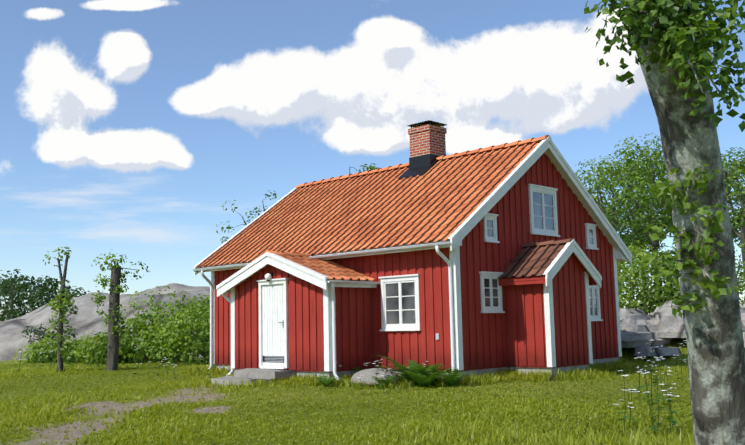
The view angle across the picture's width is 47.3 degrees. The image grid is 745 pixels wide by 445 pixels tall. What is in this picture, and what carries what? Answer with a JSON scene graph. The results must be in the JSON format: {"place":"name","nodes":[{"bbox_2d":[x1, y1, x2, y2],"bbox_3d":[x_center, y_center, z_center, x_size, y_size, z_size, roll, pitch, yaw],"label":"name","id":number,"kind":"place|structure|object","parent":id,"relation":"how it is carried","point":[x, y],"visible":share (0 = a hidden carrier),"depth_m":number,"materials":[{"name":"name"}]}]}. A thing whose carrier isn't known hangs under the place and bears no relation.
{"place":"outdoors","nodes":[
{"label":"outdoors","id":0,"kind":"place"},
{"bbox_2d":[216,190,276,242],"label":"tree","id":1,"kind":"object","parent":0,"point":[222,228],"depth_m":42.09,"materials":[{"name":"green plant"}]},
{"bbox_2d":[193,120,454,380],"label":"house fittings","id":2,"kind":"object","parent":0,"point":[421,165],"visible":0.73,"depth_m":19.82,"materials":[{"name":"white metal"}]},
{"bbox_2d":[0,338,724,444],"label":"grass","id":3,"kind":"structure","parent":0,"point":[452,426],"depth_m":14.04,"materials":[{"name":"green plant"}]},
{"bbox_2d":[349,163,378,173],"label":"tree","id":4,"kind":"object","parent":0,"point":[370,167],"depth_m":40.74,"materials":[{"name":"green plant"}]},
{"bbox_2d":[0,338,744,444],"bbox_3d":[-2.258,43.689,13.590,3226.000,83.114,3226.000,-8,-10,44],"label":"ground","id":5,"kind":"structure","parent":0,"point":[37,439],"depth_m":16.25,"materials":[{"name":"green plant"}]},
{"bbox_2d":[0,270,27,321],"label":"tree","id":6,"kind":"object","parent":5,"relation":"on","point":[10,289],"depth_m":91.52,"materials":[{"name":"green plant"}]},
{"bbox_2d":[0,269,57,321],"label":"tree","id":7,"kind":"object","parent":5,"relation":"on","point":[10,298],"depth_m":80.56,"materials":[{"name":"green plant"}]},
{"bbox_2d":[0,275,70,320],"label":"tree","id":8,"kind":"object","parent":5,"relation":"on","point":[39,280],"depth_m":85.71,"materials":[{"name":"green plant"}]},
{"bbox_2d":[22,324,54,344],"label":"bush","id":9,"kind":"object","parent":5,"relation":"on","point":[40,333],"depth_m":44.20,"materials":[{"name":"green plant"}]},
{"bbox_2d":[13,336,77,363],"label":"shrub","id":10,"kind":"object","parent":5,"relation":"on","point":[34,351],"depth_m":35.39,"materials":[{"name":"green plant"}]},
{"bbox_2d":[27,280,81,311],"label":"tree","id":11,"kind":"object","parent":5,"relation":"on","point":[66,288],"depth_m":90.83,"materials":[{"name":"green plant"}]},
{"bbox_2d":[42,247,78,371],"bbox_3d":[-9.567,2.754,26.178,1.078,4.077,1.064,-8,-10,44],"label":"pollard","id":12,"kind":"object","parent":5,"relation":"on","point":[65,309],"depth_m":26.08,"materials":[{"name":"green plant"}]},
{"bbox_2d":[39,286,89,304],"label":"tree","id":13,"kind":"object","parent":5,"relation":"on","point":[77,292],"visible":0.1,"depth_m":88.63,"materials":[{"name":"green plant"}]},
{"bbox_2d":[52,331,105,362],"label":"shrub","id":14,"kind":"object","parent":5,"relation":"on","point":[74,342],"depth_m":34.51,"materials":[{"name":"green plant"}]},
{"bbox_2d":[0,283,209,360],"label":"rock hill","id":15,"kind":"structure","parent":5,"relation":"on","point":[81,322],"depth_m":47.52,"materials":[{"name":"grey stone"}]},
{"bbox_2d":[71,329,140,363],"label":"shrub","id":16,"kind":"object","parent":5,"relation":"on","point":[88,355],"visible":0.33,"depth_m":33.41,"materials":[{"name":"green plant"}]},
{"bbox_2d":[91,249,148,370],"bbox_3d":[-7.960,2.855,26.733,1.546,3.962,1.623,-8,-10,44],"label":"pollard","id":17,"kind":"object","parent":5,"relation":"on","point":[99,300],"depth_m":26.52,"materials":[{"name":"green plant"}]},
{"bbox_2d":[101,314,177,362],"bbox_3d":[-9.112,4.698,33.602,3.388,2.230,3.340,-8,-10,44],"label":"shrub","id":18,"kind":"object","parent":5,"relation":"on","point":[136,343],"depth_m":33.14,"materials":[{"name":"green plant"}]},
{"bbox_2d":[119,286,208,362],"bbox_3d":[-8.182,4.069,33.038,3.900,3.143,4.119,-8,-10,44],"label":"shrub","id":19,"kind":"object","parent":5,"relation":"on","point":[132,321],"depth_m":32.60,"materials":[{"name":"green plant"}]},
{"bbox_2d":[136,297,209,358],"bbox_3d":[-7.942,4.512,35.855,3.248,2.887,4.128,-8,-10,44],"label":"shrub","id":20,"kind":"object","parent":5,"relation":"on","point":[170,318],"depth_m":35.89,"materials":[{"name":"green plant"}]},
{"bbox_2d":[138,290,209,363],"bbox_3d":[-7.106,3.998,31.887,3.686,2.971,3.638,-8,-10,44],"label":"shrub","id":21,"kind":"object","parent":5,"relation":"on","point":[160,336],"depth_m":31.34,"materials":[{"name":"green plant"}]},
{"bbox_2d":[158,303,209,364],"bbox_3d":[-6.113,4.119,30.601,3.272,2.492,3.569,-8,-10,44],"label":"shrub","id":22,"kind":"object","parent":5,"relation":"on","point":[198,344],"depth_m":29.73,"materials":[{"name":"green plant"}]},
{"bbox_2d":[166,291,209,352],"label":"shrub","id":23,"kind":"object","parent":5,"relation":"on","point":[194,308],"visible":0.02,"depth_m":35.10,"materials":[{"name":"green plant"}]},
{"bbox_2d":[211,368,295,384],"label":"stone steps","id":24,"kind":"structure","parent":5,"relation":"on","point":[247,374],"depth_m":19.28,"materials":[{"name":"grey stone"}]},
{"bbox_2d":[17,341,691,434],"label":"weed stalks","id":25,"kind":"object","parent":5,"relation":"on","point":[669,418],"visible":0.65,"depth_m":14.23,"materials":[{"name":"green plant"}]},
{"bbox_2d":[19,340,689,407],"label":"umbel flowers","id":26,"kind":"object","parent":5,"relation":"on","point":[427,361],"visible":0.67,"depth_m":14.64,"materials":[{"name":"white plant"}]},
{"bbox_2d":[351,368,399,384],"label":"boulders","id":27,"kind":"object","parent":5,"relation":"on","point":[366,375],"visible":0.69,"depth_m":17.91,"materials":[{"name":"grey stone"}]},
{"bbox_2d":[308,355,473,386],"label":"fern plants","id":28,"kind":"object","parent":5,"relation":"on","point":[417,373],"visible":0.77,"depth_m":17.57,"materials":[{"name":"green plant"}]},
{"bbox_2d":[194,137,631,371],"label":"house trim","id":29,"kind":"structure","parent":5,"relation":"on","point":[273,312],"depth_m":19.62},
{"bbox_2d":[196,135,550,280],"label":"roof tiles","id":30,"kind":"object","parent":29,"relation":"part of","point":[444,198],"visible":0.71,"depth_m":21.60,"materials":[{"name":"tile"}]},
{"bbox_2d":[408,124,446,157],"bbox_3d":[1.530,-1.937,23.494,0.776,1.340,0.736,-8,-10,44],"label":"chimney","id":31,"kind":"object","parent":29,"relation":"on","point":[427,139],"visible":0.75,"depth_m":23.27,"materials":[{"name":"brick"}]},
{"bbox_2d":[498,238,574,277],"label":"porch roof tiles","id":32,"kind":"object","parent":29,"relation":"attached to","point":[536,258],"visible":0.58,"depth_m":19.15,"materials":[{"name":"tile"}]},
{"bbox_2d":[214,357,618,383],"bbox_3d":[1.013,4.253,22.390,9.885,1.212,8.270,-8,-10,44],"label":"house foundation","id":33,"kind":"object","parent":5,"relation":"on","point":[579,367],"depth_m":18.87,"materials":[{"name":"grey stone"}]},
{"bbox_2d":[215,152,618,371],"bbox_3d":[0.971,1.051,22.727,10.065,5.310,8.371,-8,-10,44],"label":"house siding","id":34,"kind":"object","parent":33,"relation":"on","point":[513,335],"visible":0.42,"depth_m":19.17,"materials":[{"name":"red wood"}]},
{"bbox_2d":[589,190,649,262],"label":"birch tree","id":35,"kind":"object","parent":5,"relation":"on","point":[622,230],"depth_m":41.27,"materials":[{"name":"green plant"}]},
{"bbox_2d":[575,156,669,294],"bbox_3d":[10.794,0.960,36.991,5.352,7.431,5.366,-8,-10,44],"label":"birch tree","id":36,"kind":"object","parent":5,"relation":"on","point":[605,185],"depth_m":36.83,"materials":[{"name":"green plant"}]},
{"bbox_2d":[591,155,672,313],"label":"birch tree","id":37,"kind":"object","parent":5,"relation":"on","point":[595,199],"depth_m":43.71,"materials":[{"name":"green plant"}]},
{"bbox_2d":[617,255,668,311],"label":"shrub","id":38,"kind":"object","parent":5,"relation":"on","point":[624,263],"depth_m":32.96,"materials":[{"name":"green plant"}]},
{"bbox_2d":[618,238,677,309],"bbox_3d":[10.542,2.142,32.739,4.003,3.356,4.246,-8,-10,44],"label":"shrub","id":39,"kind":"object","parent":5,"relation":"on","point":[637,249],"depth_m":31.97,"materials":[{"name":"green plant"}]},
{"bbox_2d":[617,247,680,312],"bbox_3d":[9.234,2.191,29.632,4.133,2.638,3.683,-8,-10,44],"label":"shrub","id":40,"kind":"object","parent":5,"relation":"on","point":[625,296],"depth_m":29.25,"materials":[{"name":"green plant"}]},
{"bbox_2d":[618,246,680,314],"bbox_3d":[10.505,2.176,30.195,3.836,2.618,3.961,-8,-10,44],"label":"shrub","id":41,"kind":"object","parent":5,"relation":"on","point":[647,289],"depth_m":29.84,"materials":[{"name":"green plant"}]},
{"bbox_2d":[587,132,733,292],"bbox_3d":[11.205,0.272,33.718,6.030,7.988,5.774,-8,-10,44],"label":"birch tree","id":42,"kind":"object","parent":5,"relation":"on","point":[626,156],"depth_m":33.60,"materials":[{"name":"green plant"}]},
{"bbox_2d":[584,0,744,444],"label":"tree","id":43,"kind":"object","parent":5,"relation":"on","point":[715,345],"depth_m":8.29,"materials":[{"name":"grey plant"}]},
{"bbox_2d":[619,300,744,355],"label":"ledge rocks","id":44,"kind":"object","parent":5,"relation":"on","point":[662,325],"visible":0.31,"depth_m":25.69,"materials":[{"name":"stone"}]},
{"bbox_2d":[625,147,744,250],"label":"birch tree","id":45,"kind":"object","parent":5,"relation":"on","point":[733,198],"depth_m":35.78,"materials":[{"name":"green plant"}]},
{"bbox_2d":[637,239,744,294],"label":"shrub","id":46,"kind":"object","parent":5,"relation":"on","point":[674,248],"depth_m":32.50,"materials":[{"name":"green plant"}]},
{"bbox_2d":[645,256,744,309],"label":"shrub","id":47,"kind":"object","parent":5,"relation":"on","point":[658,284],"visible":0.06,"depth_m":30.15,"materials":[{"name":"green plant"}]},
{"bbox_2d":[659,157,744,241],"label":"birch tree","id":48,"kind":"object","parent":5,"relation":"on","point":[731,199],"depth_m":44.37,"materials":[{"name":"green plant"}]},
{"bbox_2d":[665,240,744,308],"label":"shrub","id":49,"kind":"object","parent":5,"relation":"on","point":[741,285],"depth_m":29.07,"materials":[{"name":"green plant"}]},
{"bbox_2d":[671,147,744,277],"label":"birch tree","id":50,"kind":"object","parent":5,"relation":"on","point":[736,217],"depth_m":32.60,"materials":[{"name":"green plant"}]},
{"bbox_2d":[0,0,744,319],"label":"sky","id":51,"kind":"structure","parent":0,"point":[127,127],"materials":[{"name":"blue"}]},
{"bbox_2d":[386,192,596,323],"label":"windows","id":52,"kind":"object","parent":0,"point":[408,289],"depth_m":19.25,"materials":[{"name":"glass"}]}
]}

